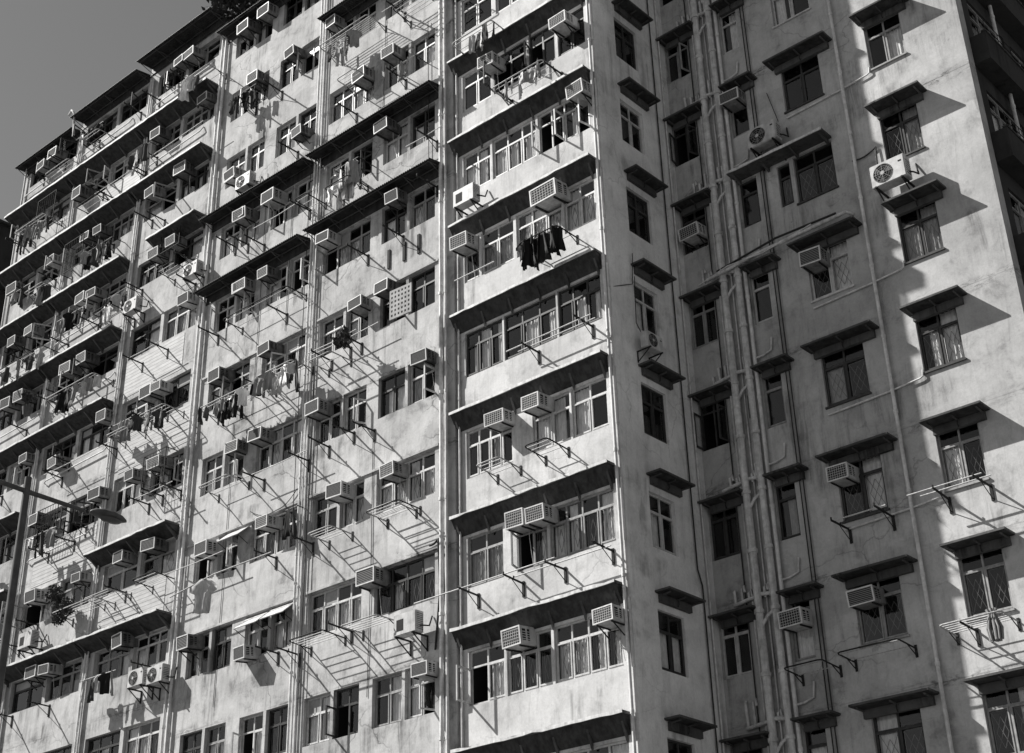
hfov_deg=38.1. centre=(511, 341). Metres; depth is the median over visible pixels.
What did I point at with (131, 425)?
towel
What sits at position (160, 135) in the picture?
window air conditioner
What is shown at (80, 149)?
trousers
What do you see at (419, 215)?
window
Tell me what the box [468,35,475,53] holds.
towel
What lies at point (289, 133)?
window
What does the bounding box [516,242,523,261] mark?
shirt
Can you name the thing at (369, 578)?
window air conditioner
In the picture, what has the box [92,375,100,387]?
towel
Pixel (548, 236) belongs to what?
shirt
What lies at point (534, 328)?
window
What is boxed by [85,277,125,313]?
window
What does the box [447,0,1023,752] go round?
apartment tower
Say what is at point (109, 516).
street lamp
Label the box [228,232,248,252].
pole bracket
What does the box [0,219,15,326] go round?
apartment block
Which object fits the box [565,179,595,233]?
window
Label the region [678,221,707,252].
window air conditioner
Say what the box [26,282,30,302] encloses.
trousers
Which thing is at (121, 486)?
window
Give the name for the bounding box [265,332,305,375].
window
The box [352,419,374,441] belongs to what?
pole bracket
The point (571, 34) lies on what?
window
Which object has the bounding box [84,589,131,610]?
drying rack
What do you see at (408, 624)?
outdoor air conditioner
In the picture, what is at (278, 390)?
shirt
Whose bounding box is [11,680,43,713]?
window
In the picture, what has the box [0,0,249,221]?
sky
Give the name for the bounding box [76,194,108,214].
drying rack
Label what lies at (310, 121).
window
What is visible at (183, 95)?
dress
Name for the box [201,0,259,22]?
roof shrub
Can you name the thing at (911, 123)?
window
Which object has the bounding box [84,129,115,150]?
drying rack
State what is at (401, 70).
shirt
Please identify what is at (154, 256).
window air conditioner
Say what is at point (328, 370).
drying rack
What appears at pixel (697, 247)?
window
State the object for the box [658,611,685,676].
window
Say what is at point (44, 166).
window air conditioner
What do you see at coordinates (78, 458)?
drying pole
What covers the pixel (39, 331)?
window air conditioner
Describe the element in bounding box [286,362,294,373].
shorts
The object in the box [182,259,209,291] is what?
outdoor air conditioner
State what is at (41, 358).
shirt
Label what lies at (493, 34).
shirt
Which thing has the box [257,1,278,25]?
window air conditioner
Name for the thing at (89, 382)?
shirt
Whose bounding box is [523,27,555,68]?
window
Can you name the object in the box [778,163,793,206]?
window
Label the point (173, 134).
window
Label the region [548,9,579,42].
window air conditioner
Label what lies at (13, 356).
pole bracket
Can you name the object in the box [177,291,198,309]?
window air conditioner
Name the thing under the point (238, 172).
window air conditioner
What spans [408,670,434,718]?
window
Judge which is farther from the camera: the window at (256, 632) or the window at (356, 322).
the window at (356, 322)
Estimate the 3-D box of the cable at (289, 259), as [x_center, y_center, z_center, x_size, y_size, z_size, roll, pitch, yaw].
[-7.227,-2.761,48.186,0.020,5.500,0.078,20,-35,-34]
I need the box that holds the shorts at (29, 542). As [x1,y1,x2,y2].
[25,537,33,550]
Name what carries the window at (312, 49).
in the apartment block at (392, 397)
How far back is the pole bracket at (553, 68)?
41.99 m
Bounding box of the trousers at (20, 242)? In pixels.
[16,234,22,254]
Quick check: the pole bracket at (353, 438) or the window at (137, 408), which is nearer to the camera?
the pole bracket at (353, 438)
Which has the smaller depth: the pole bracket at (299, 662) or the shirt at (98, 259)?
the pole bracket at (299, 662)
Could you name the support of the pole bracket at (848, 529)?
attached to the apartment tower
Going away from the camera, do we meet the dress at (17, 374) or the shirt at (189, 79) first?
the shirt at (189, 79)
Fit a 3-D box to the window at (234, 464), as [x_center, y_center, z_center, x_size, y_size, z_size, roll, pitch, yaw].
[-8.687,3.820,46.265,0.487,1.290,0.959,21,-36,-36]
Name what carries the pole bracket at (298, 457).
attached to the apartment block at (392, 397)
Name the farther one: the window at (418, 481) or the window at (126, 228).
the window at (126, 228)
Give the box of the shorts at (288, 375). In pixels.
[285,371,291,384]
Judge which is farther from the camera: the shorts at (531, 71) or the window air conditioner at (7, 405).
the window air conditioner at (7, 405)
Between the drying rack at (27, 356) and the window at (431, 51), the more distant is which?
the drying rack at (27, 356)
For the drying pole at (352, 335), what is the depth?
43.77 m
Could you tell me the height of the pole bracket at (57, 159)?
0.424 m
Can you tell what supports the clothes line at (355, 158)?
attached to the apartment block at (392, 397)
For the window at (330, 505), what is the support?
in the apartment block at (392, 397)
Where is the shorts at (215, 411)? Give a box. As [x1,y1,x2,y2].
[212,403,217,418]
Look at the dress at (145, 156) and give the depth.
55.92 m
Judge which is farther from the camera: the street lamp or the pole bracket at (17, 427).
the pole bracket at (17, 427)
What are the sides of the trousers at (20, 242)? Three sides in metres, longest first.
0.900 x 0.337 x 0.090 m
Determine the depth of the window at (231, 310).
49.86 m
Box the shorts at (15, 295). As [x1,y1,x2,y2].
[12,289,17,302]
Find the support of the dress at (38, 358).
hanging from the drying rack at (27, 356)
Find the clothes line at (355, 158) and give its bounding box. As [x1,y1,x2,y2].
[334,156,375,175]
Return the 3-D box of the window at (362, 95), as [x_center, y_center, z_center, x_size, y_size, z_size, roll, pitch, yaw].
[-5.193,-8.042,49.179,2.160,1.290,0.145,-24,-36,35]
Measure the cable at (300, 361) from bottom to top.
13.000 m
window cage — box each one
[33,503,67,547]
[35,189,66,238]
[61,233,90,278]
[140,446,177,496]
[159,225,188,258]
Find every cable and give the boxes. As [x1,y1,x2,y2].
[213,424,233,702]
[250,489,296,515]
[251,174,267,414]
[285,196,292,318]
[291,173,310,545]
[297,386,313,715]
[366,452,372,696]
[383,7,385,101]
[428,44,428,157]
[429,538,438,649]
[614,253,632,286]
[634,276,640,331]
[852,146,877,164]
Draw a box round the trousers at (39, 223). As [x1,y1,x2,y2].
[32,220,42,239]
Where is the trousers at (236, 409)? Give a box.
[233,393,242,418]
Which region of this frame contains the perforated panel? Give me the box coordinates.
[389,282,411,320]
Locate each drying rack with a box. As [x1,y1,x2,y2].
[0,345,61,379]
[14,213,62,243]
[25,282,58,298]
[45,158,79,180]
[45,372,113,404]
[52,596,115,626]
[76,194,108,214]
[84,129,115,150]
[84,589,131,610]
[92,303,122,324]
[106,426,146,448]
[132,571,174,593]
[139,403,184,430]
[156,261,182,285]
[179,64,226,87]
[198,474,249,502]
[200,382,276,424]
[223,286,306,334]
[257,360,313,376]
[289,629,345,656]
[295,193,326,213]
[308,525,352,549]
[309,351,351,377]
[319,14,386,62]
[325,175,368,205]
[337,68,373,96]
[341,614,393,640]
[366,499,420,528]
[367,501,416,528]
[393,0,434,27]
[452,20,504,56]
[476,457,521,484]
[492,59,561,105]
[519,225,577,244]
[524,437,569,465]
[784,659,842,685]
[837,638,918,671]
[940,610,1021,645]
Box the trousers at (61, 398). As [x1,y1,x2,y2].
[57,391,69,411]
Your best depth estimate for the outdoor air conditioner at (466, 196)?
42.44 m
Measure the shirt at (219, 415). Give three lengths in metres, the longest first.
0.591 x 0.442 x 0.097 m
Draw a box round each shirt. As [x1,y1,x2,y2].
[0,371,10,385]
[24,355,34,371]
[27,224,38,240]
[34,353,44,364]
[44,527,56,547]
[63,312,76,329]
[70,382,78,401]
[78,251,89,264]
[80,379,87,395]
[80,679,84,702]
[82,255,90,269]
[84,377,93,391]
[86,128,89,145]
[92,123,102,137]
[93,674,99,692]
[96,244,102,263]
[98,672,109,694]
[99,308,103,328]
[102,243,109,255]
[103,306,112,319]
[110,294,121,311]
[111,424,118,439]
[121,290,126,306]
[131,414,143,430]
[137,146,142,158]
[143,412,147,432]
[146,409,150,426]
[152,409,166,428]
[186,76,195,90]
[189,578,216,613]
[217,403,220,420]
[224,399,232,419]
[228,98,237,113]
[228,395,235,412]
[235,387,249,406]
[251,374,262,395]
[261,371,274,389]
[268,375,277,395]
[275,372,281,394]
[279,366,282,387]
[327,45,331,62]
[327,188,331,206]
[333,40,341,57]
[344,181,349,202]
[344,182,355,200]
[347,29,361,47]
[399,61,403,79]
[405,57,408,76]
[480,28,483,50]
[492,22,494,41]
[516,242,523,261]
[542,230,555,253]
[550,228,553,253]
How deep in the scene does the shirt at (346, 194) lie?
46.09 m
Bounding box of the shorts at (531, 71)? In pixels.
[525,67,536,80]
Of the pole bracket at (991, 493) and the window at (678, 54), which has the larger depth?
the window at (678, 54)
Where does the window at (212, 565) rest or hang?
in the apartment block at (392, 397)
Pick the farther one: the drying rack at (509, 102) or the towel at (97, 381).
the towel at (97, 381)
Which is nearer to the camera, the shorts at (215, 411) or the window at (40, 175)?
the shorts at (215, 411)
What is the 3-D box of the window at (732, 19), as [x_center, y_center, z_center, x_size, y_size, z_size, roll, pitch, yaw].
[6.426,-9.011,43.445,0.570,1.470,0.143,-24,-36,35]
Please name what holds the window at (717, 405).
in the apartment tower
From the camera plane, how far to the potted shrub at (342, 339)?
43.37 m
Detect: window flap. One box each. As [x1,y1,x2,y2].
[216,526,248,550]
[233,612,267,637]
[259,602,292,628]
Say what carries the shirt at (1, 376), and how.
hanging from the drying rack at (27, 356)
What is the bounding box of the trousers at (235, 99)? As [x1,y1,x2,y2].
[230,95,239,114]
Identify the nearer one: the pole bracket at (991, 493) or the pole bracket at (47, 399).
the pole bracket at (991, 493)
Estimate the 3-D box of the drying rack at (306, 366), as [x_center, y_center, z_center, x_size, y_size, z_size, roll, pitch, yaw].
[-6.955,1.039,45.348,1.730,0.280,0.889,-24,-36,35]
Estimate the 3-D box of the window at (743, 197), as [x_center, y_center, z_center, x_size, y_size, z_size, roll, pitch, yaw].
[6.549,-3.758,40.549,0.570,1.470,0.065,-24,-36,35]
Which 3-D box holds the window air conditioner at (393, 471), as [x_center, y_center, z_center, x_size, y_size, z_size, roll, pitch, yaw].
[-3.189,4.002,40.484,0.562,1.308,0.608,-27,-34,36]
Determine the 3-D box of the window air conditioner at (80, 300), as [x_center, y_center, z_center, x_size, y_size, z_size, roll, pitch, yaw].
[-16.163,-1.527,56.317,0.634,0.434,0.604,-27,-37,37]
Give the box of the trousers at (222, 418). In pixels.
[220,410,224,426]
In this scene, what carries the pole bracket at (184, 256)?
attached to the apartment block at (122, 720)
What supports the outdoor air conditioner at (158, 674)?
attached to the apartment block at (122, 720)
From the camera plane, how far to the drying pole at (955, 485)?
32.84 m
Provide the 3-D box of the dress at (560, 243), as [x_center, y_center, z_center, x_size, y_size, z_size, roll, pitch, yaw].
[1.179,-2.683,38.801,0.456,0.822,0.101,-7,-34,9]
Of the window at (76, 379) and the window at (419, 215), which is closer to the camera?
the window at (419, 215)
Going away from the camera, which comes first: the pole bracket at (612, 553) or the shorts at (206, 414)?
the pole bracket at (612, 553)
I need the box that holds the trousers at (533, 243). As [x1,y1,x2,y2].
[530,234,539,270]
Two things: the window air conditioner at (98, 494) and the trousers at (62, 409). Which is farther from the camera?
the trousers at (62, 409)
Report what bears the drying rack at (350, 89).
attached to the apartment block at (392, 397)
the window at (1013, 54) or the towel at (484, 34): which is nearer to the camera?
the window at (1013, 54)
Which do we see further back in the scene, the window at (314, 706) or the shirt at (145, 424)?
the shirt at (145, 424)
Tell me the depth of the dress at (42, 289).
58.05 m
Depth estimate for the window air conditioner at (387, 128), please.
46.56 m
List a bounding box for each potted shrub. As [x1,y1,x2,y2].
[21,390,36,416]
[44,583,64,617]
[51,596,75,626]
[332,325,352,348]
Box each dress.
[15,365,20,380]
[17,286,23,308]
[33,286,43,305]
[35,348,42,368]
[36,286,44,306]
[38,531,44,556]
[41,284,51,301]
[87,248,98,267]
[87,677,94,702]
[104,239,111,259]
[110,670,113,695]
[118,419,130,442]
[131,158,135,175]
[140,143,148,162]
[177,80,188,101]
[194,75,199,94]
[282,508,289,539]
[292,507,296,538]
[295,360,298,392]
[339,166,342,193]
[345,162,348,184]
[346,159,359,183]
[521,238,534,266]
[534,233,539,267]
[539,233,551,262]
[543,231,549,257]
[549,226,565,252]
[551,225,560,255]
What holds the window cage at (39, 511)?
attached to the apartment block at (122, 720)
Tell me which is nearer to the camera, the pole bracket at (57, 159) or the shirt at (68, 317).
the shirt at (68, 317)
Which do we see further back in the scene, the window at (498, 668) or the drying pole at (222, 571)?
the drying pole at (222, 571)
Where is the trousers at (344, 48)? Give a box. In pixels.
[343,35,347,60]
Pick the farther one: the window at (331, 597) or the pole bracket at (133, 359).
the pole bracket at (133, 359)
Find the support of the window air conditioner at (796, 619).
attached to the apartment tower
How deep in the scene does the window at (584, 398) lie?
37.20 m
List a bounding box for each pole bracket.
[0,642,19,656]
[0,712,12,727]
[4,350,23,367]
[5,237,24,253]
[7,421,27,436]
[14,342,33,355]
[15,618,38,629]
[16,285,35,301]
[26,169,44,185]
[27,699,50,716]
[28,546,49,562]
[37,270,56,286]
[37,394,55,407]
[42,468,62,486]
[48,153,66,169]
[48,335,68,349]
[49,453,70,471]
[53,534,75,551]
[64,519,86,537]
[79,314,98,331]
[81,131,100,147]
[85,183,103,200]
[95,187,113,198]
[95,235,114,252]
[95,440,117,457]
[104,584,126,602]
[122,279,142,296]
[122,353,143,372]
[123,101,141,119]
[127,161,146,175]
[128,165,146,178]
[128,495,149,514]
[130,410,152,429]
[130,660,151,666]
[133,210,152,228]
[141,89,159,106]
[141,486,163,505]
[146,209,165,226]
[147,402,168,421]
[148,339,168,358]
[160,480,181,500]
[169,68,184,80]
[174,249,194,262]
[176,272,195,291]
[197,325,218,345]
[215,235,236,255]
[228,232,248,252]
[237,94,256,115]
[242,376,263,397]
[242,470,264,490]
[243,233,264,251]
[253,548,276,569]
[255,644,278,665]
[263,78,282,99]
[266,302,287,324]
[276,645,300,667]
[277,140,298,159]
[287,450,309,471]
[289,199,310,219]
[290,533,313,555]
[307,434,329,457]
[310,348,332,371]
[327,620,352,643]
[329,335,351,358]
[331,422,354,443]
[337,101,357,122]
[340,331,362,354]
[346,243,368,265]
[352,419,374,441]
[382,223,403,244]
[385,0,405,21]
[385,66,406,88]
[416,128,437,151]
[416,173,437,196]
[458,585,479,608]
[495,87,512,104]
[502,571,524,596]
[520,340,539,364]
[544,60,562,76]
[544,559,566,582]
[572,312,594,338]
[592,538,614,564]
[830,517,852,543]
[873,503,896,530]
[932,485,952,513]
[959,621,980,646]
[972,472,994,500]
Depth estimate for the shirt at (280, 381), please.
44.93 m
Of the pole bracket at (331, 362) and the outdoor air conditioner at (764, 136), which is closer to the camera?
the outdoor air conditioner at (764, 136)
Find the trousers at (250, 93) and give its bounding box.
[243,90,253,110]
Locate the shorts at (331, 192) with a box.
[327,185,333,200]
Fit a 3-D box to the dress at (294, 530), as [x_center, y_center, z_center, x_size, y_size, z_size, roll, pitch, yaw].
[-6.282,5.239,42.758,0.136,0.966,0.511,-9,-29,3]
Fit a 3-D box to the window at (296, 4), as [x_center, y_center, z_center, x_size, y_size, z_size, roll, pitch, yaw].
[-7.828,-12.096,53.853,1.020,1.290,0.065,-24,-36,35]
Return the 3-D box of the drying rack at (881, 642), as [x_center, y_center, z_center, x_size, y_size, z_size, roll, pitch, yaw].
[8.044,6.920,32.751,1.560,0.280,0.890,-24,-36,35]
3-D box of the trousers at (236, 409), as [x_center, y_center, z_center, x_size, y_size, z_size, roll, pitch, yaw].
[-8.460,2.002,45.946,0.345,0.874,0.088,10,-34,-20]
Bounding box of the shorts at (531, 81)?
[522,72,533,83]
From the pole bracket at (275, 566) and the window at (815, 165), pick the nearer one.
the window at (815, 165)
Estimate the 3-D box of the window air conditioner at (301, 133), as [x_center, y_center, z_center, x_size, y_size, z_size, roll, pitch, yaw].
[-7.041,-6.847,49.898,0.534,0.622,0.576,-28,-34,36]
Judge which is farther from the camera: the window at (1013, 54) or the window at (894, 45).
the window at (1013, 54)
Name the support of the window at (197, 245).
in the apartment block at (122, 720)
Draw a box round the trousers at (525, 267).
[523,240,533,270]
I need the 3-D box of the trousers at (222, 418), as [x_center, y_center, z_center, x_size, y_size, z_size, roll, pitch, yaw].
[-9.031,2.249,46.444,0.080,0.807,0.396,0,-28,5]
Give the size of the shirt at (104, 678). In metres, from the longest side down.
0.688 x 0.484 x 0.097 m
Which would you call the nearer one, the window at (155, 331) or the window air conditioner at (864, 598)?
the window air conditioner at (864, 598)
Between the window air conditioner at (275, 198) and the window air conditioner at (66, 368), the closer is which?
the window air conditioner at (275, 198)
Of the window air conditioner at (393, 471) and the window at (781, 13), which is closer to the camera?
the window air conditioner at (393, 471)
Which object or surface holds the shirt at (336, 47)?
hanging from the drying rack at (379, 23)
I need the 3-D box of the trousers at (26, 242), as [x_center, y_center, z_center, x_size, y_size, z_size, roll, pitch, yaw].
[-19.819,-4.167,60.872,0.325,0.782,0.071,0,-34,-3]
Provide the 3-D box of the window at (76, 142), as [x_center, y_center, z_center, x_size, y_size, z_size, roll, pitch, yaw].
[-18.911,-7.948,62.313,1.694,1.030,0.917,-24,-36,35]
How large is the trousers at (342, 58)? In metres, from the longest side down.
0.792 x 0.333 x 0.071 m
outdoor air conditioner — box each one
[17,629,46,657]
[123,295,148,328]
[127,666,153,703]
[146,663,176,700]
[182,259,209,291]
[235,170,261,204]
[394,609,432,656]
[453,182,487,217]
[637,330,662,362]
[746,118,788,170]
[869,153,919,212]
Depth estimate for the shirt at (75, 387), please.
53.05 m
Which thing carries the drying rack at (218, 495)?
attached to the apartment block at (392, 397)
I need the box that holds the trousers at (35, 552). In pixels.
[34,533,37,558]
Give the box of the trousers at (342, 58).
[335,47,344,66]
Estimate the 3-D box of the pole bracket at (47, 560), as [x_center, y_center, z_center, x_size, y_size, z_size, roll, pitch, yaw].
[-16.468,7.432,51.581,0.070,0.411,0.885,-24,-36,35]
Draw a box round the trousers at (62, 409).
[54,393,64,413]
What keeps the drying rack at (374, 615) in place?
attached to the apartment block at (392, 397)
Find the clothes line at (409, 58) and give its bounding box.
[393,54,426,75]
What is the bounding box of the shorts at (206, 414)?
[203,406,208,420]
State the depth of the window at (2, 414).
58.09 m
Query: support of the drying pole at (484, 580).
on the pole bracket at (468, 591)
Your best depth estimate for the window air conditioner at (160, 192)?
55.34 m
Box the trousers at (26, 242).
[24,238,31,246]
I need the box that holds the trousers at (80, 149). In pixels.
[78,134,83,154]
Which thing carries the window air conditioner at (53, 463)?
attached to the apartment block at (122, 720)
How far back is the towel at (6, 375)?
57.26 m
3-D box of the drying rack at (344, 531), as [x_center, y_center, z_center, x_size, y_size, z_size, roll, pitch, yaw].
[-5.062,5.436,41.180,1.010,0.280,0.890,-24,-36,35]
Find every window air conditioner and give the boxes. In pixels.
[0,396,21,413]
[5,281,28,299]
[7,335,26,355]
[12,388,36,405]
[18,452,34,466]
[23,324,44,353]
[24,588,51,614]
[24,664,46,690]
[28,512,51,529]
[36,158,55,175]
[37,663,62,697]
[46,253,62,282]
[47,145,68,165]
[47,455,71,471]
[58,360,83,380]
[71,184,94,203]
[71,571,91,590]
[74,290,93,309]
[76,350,99,374]
[79,230,99,245]
[85,286,107,302]
[87,486,110,503]
[93,223,111,239]
[95,408,113,426]
[111,631,137,670]
[112,549,136,567]
[124,468,146,484]
[139,383,165,404]
[140,536,168,555]
[144,184,165,202]
[146,455,173,479]
[147,245,169,269]
[149,379,172,410]
[150,126,171,144]
[165,233,186,251]
[173,159,196,193]
[174,53,192,74]
[176,633,204,661]
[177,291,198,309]
[183,45,206,69]
[194,539,223,560]
[197,91,216,109]
[207,366,235,388]
[223,166,245,186]
[224,166,245,185]
[224,438,247,459]
[231,277,255,313]
[232,206,258,227]
[232,282,251,301]
[233,644,260,662]
[237,17,261,45]
[238,206,251,230]
[246,69,268,98]
[247,426,276,447]
[255,514,282,533]
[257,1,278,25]
[257,265,280,289]
[257,340,283,360]
[261,186,288,221]
[284,44,305,68]
[291,123,313,148]
[304,397,333,421]
[315,229,341,250]
[325,13,346,39]
[325,480,355,503]
[347,294,371,318]
[351,64,374,91]
[355,565,390,613]
[373,115,401,156]
[374,277,402,301]
[379,460,408,507]
[381,42,405,80]
[384,187,407,216]
[410,347,435,387]
[411,660,438,680]
[449,230,478,274]
[477,51,505,90]
[483,407,515,432]
[500,625,536,652]
[504,507,538,565]
[521,391,554,417]
[524,502,559,528]
[529,177,572,215]
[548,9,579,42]
[565,78,594,114]
[591,603,625,660]
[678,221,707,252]
[718,86,746,112]
[777,606,812,632]
[798,245,831,274]
[825,462,859,487]
[845,584,886,611]
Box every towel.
[2,367,9,381]
[16,359,20,370]
[23,226,29,237]
[46,215,48,229]
[58,317,64,333]
[64,387,69,406]
[67,387,72,408]
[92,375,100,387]
[99,242,102,257]
[101,298,107,308]
[102,306,105,325]
[106,304,110,322]
[115,421,122,436]
[127,155,133,169]
[128,414,133,431]
[158,406,162,425]
[197,407,202,424]
[219,398,225,411]
[253,85,255,103]
[282,364,286,386]
[289,373,293,382]
[336,190,342,209]
[337,184,340,201]
[340,182,345,197]
[397,64,400,82]
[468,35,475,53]
[475,32,480,51]
[482,22,487,43]
[504,80,507,101]
[519,76,522,96]
[533,66,537,85]
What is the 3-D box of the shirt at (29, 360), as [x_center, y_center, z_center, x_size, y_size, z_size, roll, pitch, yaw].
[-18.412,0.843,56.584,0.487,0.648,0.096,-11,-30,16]
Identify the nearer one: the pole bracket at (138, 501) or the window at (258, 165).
the pole bracket at (138, 501)
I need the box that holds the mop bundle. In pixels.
[985,607,1003,642]
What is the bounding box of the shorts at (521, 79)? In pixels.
[519,71,523,86]
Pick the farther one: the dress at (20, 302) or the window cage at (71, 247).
the dress at (20, 302)
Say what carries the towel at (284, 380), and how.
hanging from the drying rack at (306, 366)
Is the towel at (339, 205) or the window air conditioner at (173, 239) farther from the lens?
the window air conditioner at (173, 239)
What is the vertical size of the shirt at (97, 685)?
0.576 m
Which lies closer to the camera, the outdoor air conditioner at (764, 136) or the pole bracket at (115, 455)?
the outdoor air conditioner at (764, 136)
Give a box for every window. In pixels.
[0,411,11,430]
[0,471,6,494]
[0,533,16,564]
[0,585,57,629]
[5,337,26,365]
[9,464,30,490]
[10,214,44,242]
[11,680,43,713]
[14,273,36,303]
[19,388,42,420]
[30,321,52,352]
[33,162,45,185]
[34,507,66,548]
[40,255,57,284]
[44,368,84,400]
[44,435,76,473]
[47,660,81,701]
[49,197,69,226]
[50,746,71,752]
[53,306,92,333]
[56,138,77,168]
[59,497,95,533]
[61,570,91,608]
[62,244,95,267]
[71,345,117,380]
[72,111,117,147]
[80,424,108,455]
[81,168,108,204]
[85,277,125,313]
[88,731,120,752]
[96,649,129,678]
[98,211,133,248]
[103,152,135,185]
[105,556,137,596]
[114,469,147,511]
[121,90,147,123]
[125,399,147,422]
[125,719,159,752]
[131,317,160,357]
[135,629,167,668]
[139,262,168,287]
[142,539,175,580]
[147,182,176,220]
[152,451,183,495]
[154,122,180,155]
[160,372,190,410]
[161,69,185,94]
[165,307,196,340]
[174,230,202,267]
[181,162,209,198]
[182,731,201,752]
[185,107,213,135]
[186,540,216,583]
[188,632,209,678]
[191,38,219,73]
[203,453,222,495]
[207,724,225,752]
[209,295,234,333]
[210,361,249,410]
[213,625,231,670]
[220,536,237,574]
[222,224,239,257]
[226,453,243,485]
[228,151,245,187]
[231,713,262,752]
[233,87,249,120]
[238,37,249,56]
[238,291,254,320]
[244,209,259,245]
[248,617,268,654]
[249,139,264,170]
[253,507,297,562]
[254,73,269,105]
[258,21,268,42]
[258,417,301,470]
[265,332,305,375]
[267,190,291,228]
[267,706,287,752]
[269,265,287,304]
[273,604,292,650]
[278,120,295,156]
[282,61,298,88]
[285,252,309,292]
[286,0,302,23]
[296,39,319,74]
[296,178,312,215]
[301,106,316,129]
[306,693,330,745]
[307,0,319,8]
[310,581,360,638]
[314,219,370,274]
[314,496,336,538]
[318,399,340,444]
[322,313,342,355]
[324,685,358,737]
[329,156,348,193]
[331,84,373,123]
[334,17,353,51]
[342,480,363,527]
[345,387,366,432]
[348,313,367,342]
[354,142,372,176]
[358,2,375,37]
[375,673,401,727]
[377,553,434,616]
[379,451,434,513]
[381,370,404,417]
[383,282,405,326]
[384,208,406,242]
[386,121,407,163]
[387,48,408,88]
[389,0,408,17]
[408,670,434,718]
[411,364,434,403]
[412,183,434,227]
[412,267,434,312]
[413,105,434,147]
[414,31,434,71]
[456,643,504,705]
[463,0,491,33]
[464,70,490,111]
[465,144,490,185]
[466,250,479,282]
[467,319,502,376]
[468,427,512,478]
[469,527,503,587]
[483,42,526,93]
[483,220,513,273]
[494,119,536,178]
[497,0,517,12]
[505,295,556,359]
[508,629,552,695]
[510,527,547,571]
[517,206,562,256]
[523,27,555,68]
[531,97,590,153]
[534,392,570,451]
[551,489,615,560]
[555,617,623,682]
[559,7,584,55]
[559,275,601,335]
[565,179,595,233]
[571,740,628,752]
[572,378,608,437]
[614,20,635,69]
[620,102,642,153]
[626,189,649,242]
[633,283,657,335]
[641,384,666,443]
[649,493,675,555]
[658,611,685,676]
[666,42,689,83]
[667,739,691,752]
[669,124,698,166]
[682,213,707,254]
[691,305,717,348]
[694,404,728,450]
[710,511,739,560]
[720,11,739,54]
[721,626,752,678]
[731,92,749,137]
[740,178,760,227]
[751,273,773,323]
[763,379,786,427]
[772,0,810,28]
[776,484,800,540]
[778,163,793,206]
[782,55,824,113]
[790,603,815,661]
[794,142,838,205]
[805,731,827,752]
[810,241,854,303]
[822,343,871,409]
[841,456,889,523]
[855,578,909,648]
[865,13,907,71]
[873,712,926,752]
[881,104,925,158]
[898,202,944,265]
[917,308,966,374]
[937,423,989,492]
[959,549,1014,621]
[967,4,1001,45]
[983,687,1023,752]
[987,94,1023,139]
[1009,192,1023,232]
[1011,51,1023,66]
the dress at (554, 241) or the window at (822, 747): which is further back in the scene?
the dress at (554, 241)
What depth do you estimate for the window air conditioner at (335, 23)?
50.79 m
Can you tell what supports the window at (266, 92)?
in the apartment block at (392, 397)
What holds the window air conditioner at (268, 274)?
attached to the apartment block at (392, 397)
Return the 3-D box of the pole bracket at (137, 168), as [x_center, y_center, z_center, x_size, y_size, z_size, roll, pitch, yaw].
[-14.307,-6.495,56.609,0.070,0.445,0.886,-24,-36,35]
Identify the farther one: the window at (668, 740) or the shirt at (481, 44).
the shirt at (481, 44)
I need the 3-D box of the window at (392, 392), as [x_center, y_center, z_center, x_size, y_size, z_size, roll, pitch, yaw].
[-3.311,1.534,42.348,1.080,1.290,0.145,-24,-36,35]
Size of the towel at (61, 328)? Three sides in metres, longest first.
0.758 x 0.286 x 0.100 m
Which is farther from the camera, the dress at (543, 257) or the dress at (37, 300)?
the dress at (37, 300)
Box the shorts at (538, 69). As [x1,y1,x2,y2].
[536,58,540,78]
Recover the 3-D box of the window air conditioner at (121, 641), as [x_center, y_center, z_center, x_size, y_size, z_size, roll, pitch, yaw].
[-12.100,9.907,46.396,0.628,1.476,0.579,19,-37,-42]
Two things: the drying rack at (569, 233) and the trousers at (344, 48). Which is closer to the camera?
the drying rack at (569, 233)
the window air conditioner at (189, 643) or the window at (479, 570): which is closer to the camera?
the window at (479, 570)
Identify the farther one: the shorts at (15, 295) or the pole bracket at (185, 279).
the shorts at (15, 295)
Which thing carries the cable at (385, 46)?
attached to the apartment block at (392, 397)
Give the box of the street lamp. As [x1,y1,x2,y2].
[0,476,126,708]
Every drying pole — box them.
[44,441,110,474]
[47,316,92,343]
[95,163,140,193]
[127,120,203,171]
[127,340,160,358]
[128,481,172,501]
[164,551,222,574]
[170,552,271,597]
[244,450,306,477]
[253,204,294,228]
[307,329,356,353]
[311,322,378,355]
[405,126,440,146]
[414,557,554,603]
[454,261,493,281]
[506,314,590,351]
[508,545,610,578]
[518,317,595,351]
[828,504,885,522]
[907,472,981,495]
[920,474,990,496]
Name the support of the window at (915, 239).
in the apartment tower
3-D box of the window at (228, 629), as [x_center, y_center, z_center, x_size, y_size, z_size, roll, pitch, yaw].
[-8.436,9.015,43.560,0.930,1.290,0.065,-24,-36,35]
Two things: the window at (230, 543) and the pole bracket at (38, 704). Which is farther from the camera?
the pole bracket at (38, 704)
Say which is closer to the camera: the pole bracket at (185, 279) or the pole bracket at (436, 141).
the pole bracket at (436, 141)
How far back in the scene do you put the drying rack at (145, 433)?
50.31 m
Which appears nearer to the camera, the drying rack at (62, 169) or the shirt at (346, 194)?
the shirt at (346, 194)
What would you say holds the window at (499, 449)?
in the apartment tower
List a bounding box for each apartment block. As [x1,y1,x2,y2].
[0,7,228,752]
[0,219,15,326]
[164,0,460,752]
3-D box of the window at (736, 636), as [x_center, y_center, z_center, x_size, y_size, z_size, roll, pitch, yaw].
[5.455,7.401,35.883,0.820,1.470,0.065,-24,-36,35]
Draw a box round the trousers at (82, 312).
[79,306,83,328]
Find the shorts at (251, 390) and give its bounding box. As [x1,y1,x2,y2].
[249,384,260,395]
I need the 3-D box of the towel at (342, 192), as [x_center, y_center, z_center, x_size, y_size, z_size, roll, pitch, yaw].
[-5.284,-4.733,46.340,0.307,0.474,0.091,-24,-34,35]

